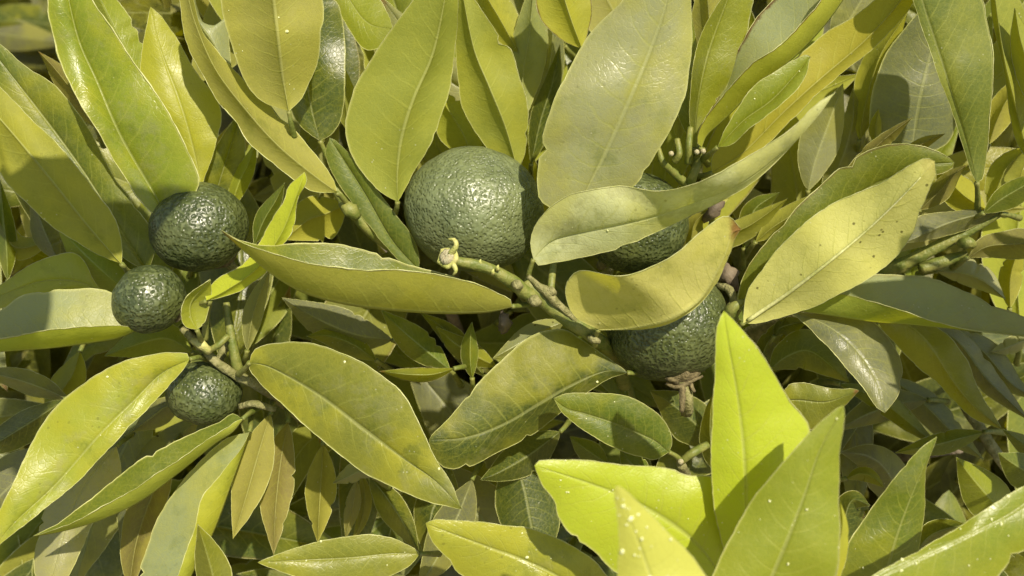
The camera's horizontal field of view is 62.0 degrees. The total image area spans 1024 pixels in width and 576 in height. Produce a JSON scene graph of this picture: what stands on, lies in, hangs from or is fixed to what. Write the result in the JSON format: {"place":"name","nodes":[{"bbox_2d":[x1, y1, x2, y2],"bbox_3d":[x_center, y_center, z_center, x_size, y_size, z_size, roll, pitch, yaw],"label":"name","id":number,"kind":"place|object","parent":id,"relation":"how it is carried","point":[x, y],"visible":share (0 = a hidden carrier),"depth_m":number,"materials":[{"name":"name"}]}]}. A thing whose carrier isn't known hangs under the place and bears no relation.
{"place":"outdoors","nodes":[
{"label":"outdoors","id":0,"kind":"place"},
{"bbox_2d":[0,0,118,282],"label":"background shrub","id":1,"kind":"object","parent":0,"point":[26,35],"visible":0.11,"depth_m":0.69,"materials":[{"name":"green plant"}]},
{"bbox_2d":[0,0,1023,575],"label":"citrus shrub","id":2,"kind":"object","parent":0,"point":[844,178],"visible":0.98,"depth_m":0.27,"materials":[{"name":"green plant"}]},
{"bbox_2d":[111,265,201,333],"bbox_3d":[-0.110,0.004,0.260,0.022,0.023,0.022,25,45,29],"label":"green citrus fruit","id":3,"kind":"object","parent":2,"relation":"attached to","point":[146,299],"visible":1,"depth_m":0.25,"materials":[{"name":"green food"}]},
{"bbox_2d":[148,182,248,271],"bbox_3d":[-0.101,-0.016,0.277,0.031,0.038,0.030,0,38,0],"label":"green citrus fruit","id":4,"kind":"object","parent":2,"relation":"attached to","point":[185,231],"visible":0.97,"depth_m":0.26,"materials":[{"name":"green food"}]},
{"bbox_2d":[165,342,242,425],"bbox_3d":[-0.097,0.033,0.275,0.026,0.022,0.023,-23,44,-27],"label":"green citrus fruit","id":5,"kind":"object","parent":2,"relation":"attached to","point":[202,393],"visible":1,"depth_m":0.27,"materials":[{"name":"green food"}]},
{"bbox_2d":[404,146,543,277],"bbox_3d":[-0.013,-0.020,0.291,0.047,0.058,0.045,0,38,0],"label":"green citrus fruit","id":6,"kind":"object","parent":2,"relation":"attached to","point":[481,203],"visible":0.89,"depth_m":0.27,"materials":[{"name":"green food"}]},
{"bbox_2d":[594,172,688,272],"bbox_3d":[0.041,-0.017,0.288,0.036,0.045,0.035,0,38,0],"label":"green citrus fruit","id":7,"kind":"object","parent":2,"relation":"on","point":[652,249],"visible":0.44,"depth_m":0.27,"materials":[{"name":"green food"}]},
{"bbox_2d":[606,286,726,416],"bbox_3d":[0.051,0.012,0.279,0.039,0.040,0.040,28,46,31],"label":"green citrus fruit","id":8,"kind":"object","parent":2,"relation":"attached to","point":[679,354],"visible":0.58,"depth_m":0.26,"materials":[{"name":"green food"}]}
]}

